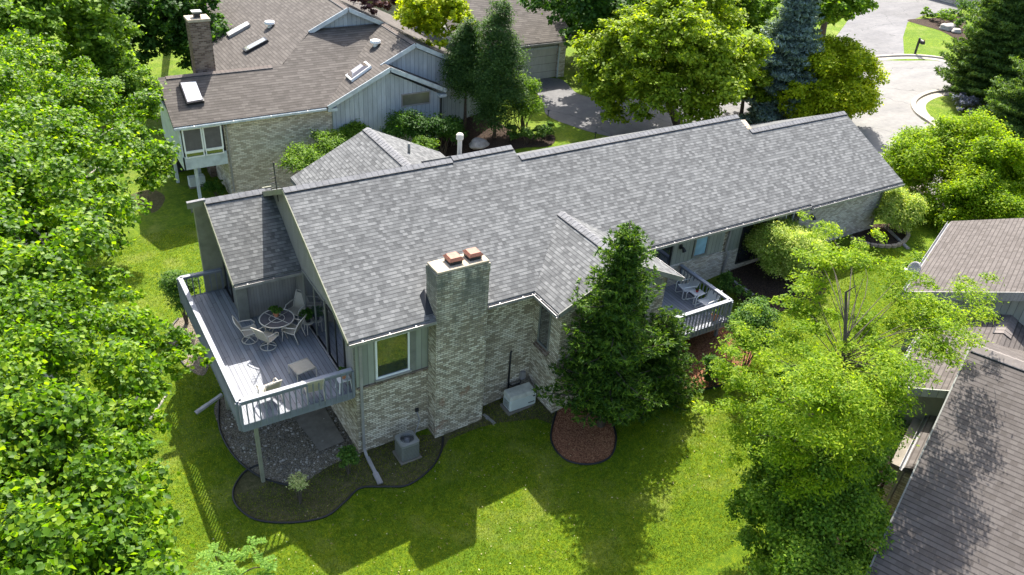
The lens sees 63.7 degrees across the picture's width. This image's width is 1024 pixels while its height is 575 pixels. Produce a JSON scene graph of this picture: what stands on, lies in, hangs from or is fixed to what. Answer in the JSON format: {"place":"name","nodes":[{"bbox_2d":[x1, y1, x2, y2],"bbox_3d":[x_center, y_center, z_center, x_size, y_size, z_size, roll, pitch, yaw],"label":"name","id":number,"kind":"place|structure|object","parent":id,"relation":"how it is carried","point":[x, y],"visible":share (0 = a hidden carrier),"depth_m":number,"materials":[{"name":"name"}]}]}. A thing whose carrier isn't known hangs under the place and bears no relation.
{"place":"outdoors","nodes":[
{"label":"outdoors","id":0,"kind":"place"},
{"bbox_2d":[1,3,989,574],"bbox_3d":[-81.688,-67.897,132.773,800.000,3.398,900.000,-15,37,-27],"label":"ground","id":1,"kind":"structure","parent":0,"point":[169,215],"depth_m":25.64,"materials":[{"name":"green plant"}]},
{"bbox_2d":[0,0,146,76],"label":"woodland tree","id":2,"kind":"object","parent":1,"relation":"on","point":[78,23],"visible":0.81,"depth_m":34.51,"materials":[{"name":"green plant"}]},
{"bbox_2d":[0,25,181,378],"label":"broadleaf tree","id":3,"kind":"object","parent":1,"relation":"on","point":[38,207],"visible":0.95,"depth_m":20.56,"materials":[{"name":"green plant"}]},
{"bbox_2d":[0,272,215,574],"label":"broadleaf tree","id":4,"kind":"object","parent":1,"relation":"on","point":[67,457],"visible":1,"depth_m":9.61,"materials":[{"name":"green plant"}]},
{"bbox_2d":[48,38,169,138],"bbox_3d":[-19.785,-8.621,39.683,4.980,9.075,13.847,-15,37,-27],"label":"woodland tree","id":5,"kind":"object","parent":1,"relation":"on","point":[123,77],"visible":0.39,"depth_m":34.95,"materials":[{"name":"green plant"}]},
{"bbox_2d":[47,0,213,75],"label":"woodland tree","id":6,"kind":"object","parent":1,"relation":"on","point":[168,28],"visible":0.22,"depth_m":46.73,"materials":[{"name":"green plant"}]},
{"bbox_2d":[131,190,164,212],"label":"tree bed","id":7,"kind":"object","parent":1,"relation":"on","point":[156,198],"visible":0.65,"depth_m":40.99,"materials":[{"name":"soil"}]},
{"bbox_2d":[114,0,232,69],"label":"woodland tree","id":8,"kind":"object","parent":1,"relation":"on","point":[165,7],"visible":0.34,"depth_m":47.33,"materials":[{"name":"green plant"}]},
{"bbox_2d":[169,317,208,375],"bbox_3d":[-12.201,2.198,31.274,1.318,0.064,4.052,-15,37,-27],"label":"side gravel bed","id":9,"kind":"object","parent":1,"relation":"on","point":[199,370],"visible":0.28,"depth_m":31.01,"materials":[{"name":"gravel"}]},
{"bbox_2d":[154,267,203,324],"bbox_3d":[-12.757,0.402,31.773,1.865,2.558,1.587,-15,37,-27],"label":"shrub","id":10,"kind":"object","parent":9,"relation":"on","point":[168,284],"visible":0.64,"depth_m":31.28,"materials":[{"name":"green plant"}]},
{"bbox_2d":[187,173,205,188],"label":"air conditioner unit","id":11,"kind":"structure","parent":1,"relation":"on","point":[191,182],"depth_m":42.02,"materials":[{"name":"metal"}]},
{"bbox_2d":[194,393,222,413],"bbox_3d":[-10.316,3.947,28.038,1.003,0.377,0.170,-23,41,-36],"label":"drain extension","id":12,"kind":"object","parent":1,"relation":"on","point":[207,404],"visible":1,"depth_m":27.99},
{"bbox_2d":[200,178,225,195],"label":"shrub","id":13,"kind":"object","parent":1,"relation":"on","point":[211,186],"visible":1,"depth_m":41.04,"materials":[{"name":"green plant"}]},
{"bbox_2d":[192,536,277,574],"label":"sumac","id":14,"kind":"object","parent":1,"relation":"on","point":[229,565],"visible":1,"depth_m":20.11,"materials":[{"name":"green plant"}]},
{"bbox_2d":[217,399,287,485],"bbox_3d":[-8.882,5.130,26.924,0.808,0.118,5.148,-22,40,-35],"label":"bed edging","id":15,"kind":"object","parent":1,"relation":"on","point":[233,454],"visible":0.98,"depth_m":26.59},
{"bbox_2d":[176,268,354,482],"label":"raised deck","id":16,"kind":"structure","parent":1,"relation":"on","point":[240,369],"depth_m":26.13,"materials":[{"name":"wood"}]},
{"bbox_2d":[232,315,257,344],"bbox_3d":[-8.746,1.357,27.029,0.726,0.957,0.613,-11,35,-23],"label":"patio chair","id":17,"kind":"object","parent":16,"relation":"on","point":[246,331],"visible":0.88,"depth_m":27.10,"materials":[{"name":"beige"}]},
{"bbox_2d":[250,326,278,350],"bbox_3d":[-8.021,1.580,26.757,0.612,0.957,0.726,18,35,21],"label":"patio chair","id":18,"kind":"object","parent":16,"relation":"on","point":[267,337],"visible":1,"depth_m":26.80,"materials":[{"name":"beige"}]},
{"bbox_2d":[256,378,282,404],"bbox_3d":[-7.214,3.024,24.566,0.613,0.968,0.740,-21,40,-34],"label":"patio chair","id":19,"kind":"object","parent":16,"relation":"on","point":[269,387],"visible":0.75,"depth_m":24.39,"materials":[{"name":"beige"}]},
{"bbox_2d":[259,308,294,338],"bbox_3d":[-7.828,1.295,27.512,1.164,0.687,1.164,-15,37,-27],"label":"patio table","id":20,"kind":"object","parent":16,"relation":"on","point":[284,318],"visible":0.92,"depth_m":27.28,"materials":[{"name":"glass"}]},
{"bbox_2d":[281,314,306,344],"bbox_3d":[-7.197,1.325,27.267,0.740,0.968,0.613,11,33,11],"label":"patio chair","id":21,"kind":"object","parent":16,"relation":"on","point":[292,329],"visible":0.9,"depth_m":27.22,"materials":[{"name":"beige"}]},
{"bbox_2d":[284,289,304,322],"bbox_3d":[-7.371,0.671,28.285,0.613,0.968,0.740,16,34,19],"label":"patio chair","id":22,"kind":"object","parent":16,"relation":"on","point":[297,307],"visible":0.57,"depth_m":28.36,"materials":[{"name":"beige"}]},
{"bbox_2d":[288,358,316,382],"bbox_3d":[-6.581,2.602,25.875,0.670,0.356,0.632,-21,40,-34],"label":"side table","id":23,"kind":"object","parent":16,"relation":"on","point":[301,366],"visible":0.95,"depth_m":25.79,"materials":[{"name":"beige"}]},
{"bbox_2d":[301,379,324,403],"bbox_3d":[-5.971,2.969,24.794,0.613,0.968,0.740,-12,36,-24],"label":"patio chair","id":24,"kind":"object","parent":16,"relation":"on","point":[321,383],"visible":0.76,"depth_m":24.61,"materials":[{"name":"beige"}]},
{"bbox_2d":[214,396,360,485],"bbox_3d":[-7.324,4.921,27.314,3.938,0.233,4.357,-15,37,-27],"label":"pebbles","id":25,"kind":"object","parent":1,"relation":"on","point":[263,449],"visible":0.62,"depth_m":26.85,"materials":[{"name":"gravel"}]},
{"bbox_2d":[294,407,344,450],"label":"patio slab","id":26,"kind":"structure","parent":25,"relation":"on","point":[313,424],"depth_m":27.59,"materials":[{"name":"concrete"}]},
{"bbox_2d":[275,142,328,173],"bbox_3d":[-10.108,-5.488,40.166,2.669,3.058,2.599,-1,32,-8],"label":"shrub","id":27,"kind":"object","parent":1,"relation":"on","point":[304,158],"visible":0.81,"depth_m":39.41,"materials":[{"name":"green plant"}]},
{"bbox_2d":[304,126,349,152],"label":"shrub","id":28,"kind":"object","parent":1,"relation":"on","point":[332,140],"visible":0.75,"depth_m":40.57,"materials":[{"name":"green plant"}]},
{"bbox_2d":[232,436,443,523],"bbox_3d":[-5.234,6.060,25.675,6.737,0.354,2.722,-4,33,-13],"label":"bed edging","id":29,"kind":"object","parent":1,"relation":"on","point":[330,513],"visible":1,"depth_m":25.24,"materials":[{"name":"plastic"}]},
{"bbox_2d":[234,435,447,521],"bbox_3d":[-5.144,5.951,25.894,6.885,0.300,2.763,-9,34,-20],"label":"soil bed","id":30,"kind":"object","parent":1,"relation":"on","point":[248,481],"visible":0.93,"depth_m":25.58,"materials":[{"name":"soil"}]},
{"bbox_2d":[286,471,308,503],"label":"shrub","id":31,"kind":"object","parent":30,"relation":"on","point":[299,485],"visible":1,"depth_m":24.53,"materials":[{"name":"green plant"}]},
{"bbox_2d":[336,444,360,473],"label":"shrub","id":32,"kind":"object","parent":30,"relation":"on","point":[348,454],"visible":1,"depth_m":25.54,"materials":[{"name":"green plant"}]},
{"bbox_2d":[366,456,382,484],"bbox_3d":[-4.361,5.774,26.015,0.170,0.140,1.182,-13,36,-25],"label":"drain extension","id":33,"kind":"object","parent":30,"relation":"on","point":[377,477],"visible":1,"depth_m":25.89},
{"bbox_2d":[392,430,421,465],"bbox_3d":[-3.383,5.128,26.545,0.740,0.780,0.700,-15,37,-27],"label":"air conditioner","id":34,"kind":"object","parent":30,"relation":"on","point":[406,451],"visible":1,"depth_m":26.36,"materials":[{"name":"metal"}]},
{"bbox_2d":[336,118,368,140],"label":"shrub","id":35,"kind":"object","parent":1,"relation":"on","point":[352,129],"visible":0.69,"depth_m":42.04,"materials":[{"name":"green plant"}]},
{"bbox_2d":[155,0,577,198],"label":"brown roofed house","id":36,"kind":"structure","parent":1,"relation":"on","point":[255,93],"depth_m":42.37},
{"bbox_2d":[181,128,204,152],"bbox_3d":[-14.941,-6.910,38.555,0.900,1.180,0.070,-15,37,-27],"label":"window","id":37,"kind":"structure","parent":36,"relation":"in","point":[192,139],"depth_m":38.55,"materials":[{"name":"glass"}]},
{"bbox_2d":[202,125,223,149],"bbox_3d":[-14.162,-7.119,38.975,0.880,1.180,0.070,-15,37,-27],"label":"window","id":38,"kind":"structure","parent":36,"relation":"in","point":[212,135],"depth_m":38.98,"materials":[{"name":"white paint"}]},
{"bbox_2d":[401,90,429,106],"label":"window","id":39,"kind":"structure","parent":36,"relation":"in","point":[416,98],"depth_m":43.59,"materials":[{"name":"glass"}]},
{"bbox_2d":[516,48,556,79],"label":"garage door","id":40,"kind":"structure","parent":36,"relation":"in","point":[543,65],"depth_m":51.70,"materials":[{"name":"metal"}]},
{"bbox_2d":[348,0,397,14],"bbox_3d":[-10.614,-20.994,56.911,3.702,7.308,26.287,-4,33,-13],"label":"plum tree","id":41,"kind":"object","parent":1,"relation":"on","point":[380,4],"visible":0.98,"depth_m":45.96,"materials":[{"name":"red plant"}]},
{"bbox_2d":[367,0,404,16],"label":"distant house","id":42,"kind":"structure","parent":1,"relation":"on","point":[392,10],"depth_m":58.92,"materials":[{"name":"beige brick"}]},
{"bbox_2d":[380,105,439,142],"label":"shrub","id":43,"kind":"object","parent":1,"relation":"on","point":[410,122],"visible":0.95,"depth_m":42.05,"materials":[{"name":"green plant"}]},
{"bbox_2d":[412,134,440,150],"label":"shrub","id":44,"kind":"object","parent":1,"relation":"on","point":[428,142],"visible":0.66,"depth_m":41.41,"materials":[{"name":"green plant"}]},
{"bbox_2d":[392,0,474,48],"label":"golden tree","id":45,"kind":"object","parent":1,"relation":"on","point":[427,17],"visible":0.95,"depth_m":43.73,"materials":[{"name":"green plant"}]},
{"bbox_2d":[215,411,721,574],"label":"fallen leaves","id":46,"kind":"object","parent":1,"relation":"on","point":[485,486],"visible":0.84,"depth_m":25.25,"materials":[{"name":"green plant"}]},
{"bbox_2d":[434,114,554,156],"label":"shrub bed","id":47,"kind":"object","parent":1,"relation":"on","point":[502,138],"visible":0.42,"depth_m":44.41,"materials":[{"name":"soil"}]},
{"bbox_2d":[413,112,465,155],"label":"shrub","id":48,"kind":"object","parent":47,"relation":"on","point":[447,127],"visible":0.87,"depth_m":42.46,"materials":[{"name":"green plant"}]},
{"bbox_2d":[437,13,487,131],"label":"arborvitae","id":49,"kind":"object","parent":47,"relation":"on","point":[462,40],"visible":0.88,"depth_m":42.99,"materials":[{"name":"green plant"}]},
{"bbox_2d":[469,137,489,149],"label":"boulder","id":50,"kind":"object","parent":47,"relation":"on","point":[476,143],"visible":0.99,"depth_m":43.75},
{"bbox_2d":[462,0,536,137],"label":"arborvitae","id":51,"kind":"object","parent":47,"relation":"on","point":[501,53],"visible":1,"depth_m":41.91,"materials":[{"name":"green plant"}]},
{"bbox_2d":[505,124,519,140],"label":"shrub","id":52,"kind":"object","parent":47,"relation":"on","point":[512,133],"visible":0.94,"depth_m":43.68,"materials":[{"name":"green plant"}]},
{"bbox_2d":[519,126,536,143],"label":"shrub","id":53,"kind":"object","parent":47,"relation":"on","point":[528,132],"visible":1,"depth_m":43.21,"materials":[{"name":"green plant"}]},
{"bbox_2d":[532,124,552,141],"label":"shrub","id":54,"kind":"object","parent":47,"relation":"on","point":[542,130],"visible":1,"depth_m":43.50,"materials":[{"name":"green plant"}]},
{"bbox_2d":[444,397,553,439],"bbox_3d":[-0.512,4.367,28.303,4.390,0.404,2.814,-15,37,-27],"label":"shade bed","id":55,"kind":"object","parent":1,"relation":"on","point":[483,421],"visible":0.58,"depth_m":28.27,"materials":[{"name":"soil"}]},
{"bbox_2d":[500,382,535,415],"bbox_3d":[0.265,3.827,28.571,1.200,0.747,0.600,-15,37,-27],"label":"generator","id":56,"kind":"object","parent":55,"relation":"on","point":[518,398],"visible":0.9,"depth_m":28.36,"materials":[{"name":"metal"}]},
{"bbox_2d":[509,69,547,131],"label":"vase shrub","id":57,"kind":"object","parent":1,"relation":"on","point":[534,103],"visible":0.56,"depth_m":43.73,"materials":[{"name":"green plant"}]},
{"bbox_2d":[186,111,904,457],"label":"grey roofed house","id":58,"kind":"structure","parent":1,"relation":"on","point":[435,287],"depth_m":27.80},
{"bbox_2d":[221,256,233,301],"bbox_3d":[-10.153,-0.863,29.021,0.070,2.420,1.520,-15,37,-27],"label":"glass door","id":59,"kind":"structure","parent":58,"relation":"in","point":[228,287],"depth_m":29.20,"materials":[{"name":"glass"}]},
{"bbox_2d":[301,269,327,351],"bbox_3d":[-6.480,0.780,27.155,0.070,2.070,2.120,-15,37,-27],"label":"sliding door","id":60,"kind":"structure","parent":58,"relation":"in","point":[313,299],"depth_m":27.06,"materials":[{"name":"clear glass"}]},
{"bbox_2d":[325,304,345,368],"bbox_3d":[-5.509,1.720,25.819,0.070,2.000,1.500,-15,37,-27],"label":"sliding door","id":61,"kind":"structure","parent":58,"relation":"in","point":[336,343],"depth_m":25.83,"materials":[{"name":"glass"}]},
{"bbox_2d":[375,332,411,382],"bbox_3d":[-3.667,2.109,25.334,1.210,1.570,0.120,-15,37,-27],"label":"window","id":62,"kind":"structure","parent":58,"relation":"in","point":[392,354],"depth_m":25.38,"materials":[{"name":"glass"}]},
{"bbox_2d":[537,304,551,351],"bbox_3d":[1.085,1.258,27.300,0.070,1.700,0.660,-15,37,-27],"label":"window","id":63,"kind":"structure","parent":58,"relation":"in","point":[545,318],"depth_m":27.35,"materials":[{"name":"clear glass"}]},
{"bbox_2d":[655,246,673,282],"bbox_3d":[5.272,-0.725,30.870,1.670,2.160,0.070,-15,37,-27],"label":"patio door","id":64,"kind":"structure","parent":58,"relation":"in","point":[665,254],"depth_m":30.87,"materials":[{"name":"glass"}]},
{"bbox_2d":[691,236,709,257],"bbox_3d":[7.267,-1.657,31.674,0.720,1.020,0.070,-15,37,-27],"label":"window","id":65,"kind":"structure","parent":58,"relation":"in","point":[700,247],"depth_m":31.73,"materials":[{"name":"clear glass"}]},
{"bbox_2d":[735,218,777,263],"bbox_3d":[9.925,-2.028,33.336,1.920,2.020,0.070,-15,37,-27],"label":"window","id":66,"kind":"structure","parent":58,"relation":"in","point":[743,255],"depth_m":33.23,"materials":[{"name":"glass"}]},
{"bbox_2d":[551,0,606,47],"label":"shade tree","id":67,"kind":"object","parent":1,"relation":"on","point":[570,23],"visible":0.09,"depth_m":53.35,"materials":[{"name":"green plant"}]},
{"bbox_2d":[552,404,614,462],"bbox_3d":[2.389,4.823,27.531,2.147,0.323,2.796,6,32,4],"label":"mulch bed","id":68,"kind":"object","parent":1,"relation":"on","point":[588,444],"visible":0.75,"depth_m":27.29,"materials":[{"name":"wood"}]},
{"bbox_2d":[531,220,678,428],"bbox_3d":[3.438,1.380,25.981,4.295,7.819,4.126,19,35,23],"label":"spruce tree","id":69,"kind":"object","parent":68,"relation":"on","point":[609,381],"visible":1,"depth_m":25.37,"materials":[{"name":"green plant"}]},
{"bbox_2d":[550,411,616,464],"bbox_3d":[2.242,5.000,27.195,2.435,0.389,2.041,15,34,17],"label":"bed edging","id":70,"kind":"object","parent":1,"relation":"on","point":[573,462],"visible":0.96,"depth_m":26.80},
{"bbox_2d":[516,0,659,46],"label":"shade tree","id":71,"kind":"object","parent":1,"relation":"on","point":[587,13],"visible":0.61,"depth_m":46.11,"materials":[{"name":"green plant"}]},
{"bbox_2d":[566,0,778,125],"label":"maple tree","id":72,"kind":"object","parent":1,"relation":"on","point":[703,51],"visible":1,"depth_m":40.30,"materials":[{"name":"green plant"}]},
{"bbox_2d":[659,264,732,339],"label":"side deck","id":73,"kind":"structure","parent":1,"relation":"on","point":[699,320],"depth_m":30.10,"materials":[{"name":"wood"}]},
{"bbox_2d":[675,272,699,299],"bbox_3d":[6.667,-0.071,31.146,0.726,0.856,0.577,-7,34,-18],"label":"lounge chair","id":74,"kind":"object","parent":73,"relation":"on","point":[691,285],"visible":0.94,"depth_m":31.18,"materials":[{"name":"white"}]},
{"bbox_2d":[694,284,721,314],"bbox_3d":[7.243,0.459,30.370,0.726,0.856,0.578,-19,39,-32],"label":"lounge chair","id":75,"kind":"object","parent":73,"relation":"on","point":[711,298],"visible":0.75,"depth_m":30.45,"materials":[{"name":"white"}]},
{"bbox_2d":[675,324,751,389],"bbox_3d":[6.105,2.678,29.618,5.323,1.225,2.838,-5,33,-14],"label":"red mulch bed","id":76,"kind":"object","parent":1,"relation":"on","point":[700,346],"visible":0.22,"depth_m":30.07,"materials":[{"name":"soil"}]},
{"bbox_2d":[632,306,706,423],"bbox_3d":[5.024,2.309,27.539,3.516,3.956,3.038,-15,37,-27],"label":"spruce tree","id":77,"kind":"object","parent":76,"relation":"on","point":[672,389],"visible":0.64,"depth_m":27.15,"materials":[{"name":"green plant"}]},
{"bbox_2d":[696,351,735,385],"bbox_3d":[7.109,2.893,28.441,1.319,1.301,1.205,-2,33,-9],"label":"shrub","id":78,"kind":"object","parent":76,"relation":"on","point":[707,367],"visible":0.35,"depth_m":28.35,"materials":[{"name":"green plant"}]},
{"bbox_2d":[714,270,739,293],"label":"shrub","id":79,"kind":"object","parent":1,"relation":"on","point":[727,280],"visible":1,"depth_m":31.93,"materials":[{"name":"green plant"}]},
{"bbox_2d":[729,281,753,300],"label":"shrub","id":80,"kind":"object","parent":1,"relation":"on","point":[738,290],"visible":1,"depth_m":31.51,"materials":[{"name":"green plant"}]},
{"bbox_2d":[725,0,777,41],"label":"shade tree","id":81,"kind":"object","parent":1,"relation":"on","point":[757,14],"visible":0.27,"depth_m":58.37,"materials":[{"name":"green plant"}]},
{"bbox_2d":[722,293,784,366],"bbox_3d":[8.214,1.644,28.341,2.113,2.963,2.178,-15,37,-27],"label":"shrub","id":82,"kind":"object","parent":1,"relation":"on","point":[765,317],"visible":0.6,"depth_m":27.77,"materials":[{"name":"green plant"}]},
{"bbox_2d":[736,58,773,115],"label":"tree","id":83,"kind":"object","parent":1,"relation":"on","point":[761,91],"visible":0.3,"depth_m":46.31,"materials":[{"name":"green plant"}]},
{"bbox_2d":[730,260,825,311],"bbox_3d":[10.648,-0.212,32.876,4.412,0.251,3.328,-15,37,-27],"label":"dark bed","id":84,"kind":"object","parent":1,"relation":"on","point":[754,278],"visible":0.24,"depth_m":32.77,"materials":[{"name":"soil"}]},
{"bbox_2d":[744,216,829,281],"bbox_3d":[11.305,-1.481,32.570,3.819,2.619,3.056,-15,37,-27],"label":"shrub","id":85,"kind":"object","parent":84,"relation":"on","point":[772,244],"visible":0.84,"depth_m":31.92,"materials":[{"name":"green plant"}]},
{"bbox_2d":[738,0,825,123],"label":"blue spruce","id":86,"kind":"object","parent":1,"relation":"on","point":[792,33],"visible":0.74,"depth_m":45.31,"materials":[{"name":"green plant"}]},
{"bbox_2d":[769,362,800,393],"bbox_3d":[9.163,3.119,27.684,1.065,1.286,1.229,16,34,18],"label":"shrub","id":87,"kind":"object","parent":1,"relation":"on","point":[776,374],"visible":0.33,"depth_m":27.41,"materials":[{"name":"green plant"}]},
{"bbox_2d":[723,383,903,574],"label":"young maple","id":88,"kind":"object","parent":1,"relation":"on","point":[850,518],"visible":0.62,"depth_m":20.60,"materials":[{"name":"green plant"}]},
{"bbox_2d":[771,0,878,39],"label":"shade tree","id":89,"kind":"object","parent":1,"relation":"on","point":[830,10],"visible":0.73,"depth_m":46.02,"materials":[{"name":"green plant"}]},
{"bbox_2d":[772,33,891,119],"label":"golden maple","id":90,"kind":"object","parent":1,"relation":"on","point":[842,65],"visible":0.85,"depth_m":45.34,"materials":[{"name":"green plant"}]},
{"bbox_2d":[687,210,1008,531],"bbox_3d":[9.072,2.710,23.175,6.212,7.879,9.266,27,39,32],"label":"locust tree","id":91,"kind":"object","parent":1,"relation":"on","point":[835,375],"visible":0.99,"depth_m":21.09,"materials":[{"name":"green plant"}]},
{"bbox_2d":[820,463,887,572],"bbox_3d":[10.813,6.150,24.297,5.686,1.277,4.059,-15,37,-27],"label":"neighbour bed","id":92,"kind":"object","parent":1,"relation":"on","point":[883,483],"visible":0.01,"depth_m":24.47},
{"bbox_2d":[886,412,909,460],"bbox_3d":[11.624,4.695,24.845,1.661,1.693,1.556,-15,37,-27],"label":"shrub","id":93,"kind":"object","parent":92,"relation":"on","point":[896,415],"visible":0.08,"depth_m":24.62,"materials":[{"name":"green plant"}]},
{"bbox_2d":[852,224,905,244],"bbox_3d":[16.391,-2.389,36.598,2.909,0.004,1.932,-34,48,-44],"label":"ring bed","id":94,"kind":"object","parent":1,"relation":"on","point":[868,237],"visible":0.64,"depth_m":36.41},
{"bbox_2d":[870,186,929,233],"bbox_3d":[17.084,-3.417,36.361,2.376,2.228,3.078,14,33,15],"label":"shrub","id":95,"kind":"object","parent":94,"relation":"on","point":[901,208],"visible":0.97,"depth_m":35.70,"materials":[{"name":"green plant"}]},
{"bbox_2d":[875,54,945,61],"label":"kerb","id":96,"kind":"structure","parent":1,"relation":"on","point":[904,56],"depth_m":61.69,"materials":[{"name":"concrete"}]},
{"bbox_2d":[900,175,935,197],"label":"shrub","id":97,"kind":"object","parent":1,"relation":"on","point":[910,189],"visible":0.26,"depth_m":38.84,"materials":[{"name":"green plant"}]},
{"bbox_2d":[910,88,956,128],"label":"kerb","id":98,"kind":"structure","parent":1,"relation":"on","point":[920,101],"depth_m":52.79,"materials":[{"name":"concrete"}]},
{"bbox_2d":[908,16,966,39],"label":"planting bed","id":99,"kind":"object","parent":1,"relation":"on","point":[931,23],"visible":0.62,"depth_m":71.46,"materials":[{"name":"soil"}]},
{"bbox_2d":[935,8,957,23],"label":"shrub","id":100,"kind":"object","parent":99,"relation":"on","point":[945,14],"visible":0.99,"depth_m":70.77,"materials":[{"name":"green plant"}]},
{"bbox_2d":[866,218,1023,574],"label":"weathered roof house","id":101,"kind":"structure","parent":1,"relation":"on","point":[955,493],"depth_m":22.16,"materials":[{"name":"grey"}]},
{"bbox_2d":[880,108,1023,232],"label":"spreading tree","id":102,"kind":"object","parent":1,"relation":"on","point":[979,162],"visible":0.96,"depth_m":37.10,"materials":[{"name":"green plant"}]},
{"bbox_2d":[955,0,975,14],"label":"shrub","id":103,"kind":"object","parent":1,"relation":"on","point":[968,3],"visible":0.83,"depth_m":74.58,"materials":[{"name":"green plant"}]},
{"bbox_2d":[952,92,982,111],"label":"shrub","id":104,"kind":"object","parent":1,"relation":"on","point":[964,101],"visible":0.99,"depth_m":51.24,"materials":[{"name":"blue plant"}]},
{"bbox_2d":[934,0,1023,104],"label":"norway spruce","id":105,"kind":"object","parent":1,"relation":"on","point":[988,46],"visible":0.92,"depth_m":50.71,"materials":[{"name":"green plant"}]},
{"bbox_2d":[978,54,1023,141],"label":"norway spruce","id":106,"kind":"object","parent":1,"relation":"on","point":[1009,104],"visible":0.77,"depth_m":46.38,"materials":[{"name":"green plant"}]},
{"bbox_2d":[518,78,756,135],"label":"shared driveway","id":107,"kind":"structure","parent":0,"point":[565,102],"depth_m":47.77,"materials":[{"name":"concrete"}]},
{"bbox_2d":[837,0,960,54],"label":"driveway","id":108,"kind":"structure","parent":0,"point":[880,30],"depth_m":70.27,"materials":[{"name":"concrete"}]},
{"bbox_2d":[852,60,980,225],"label":"street","id":109,"kind":"structure","parent":0,"point":[907,84],"depth_m":53.08,"materials":[{"name":"concrete"}]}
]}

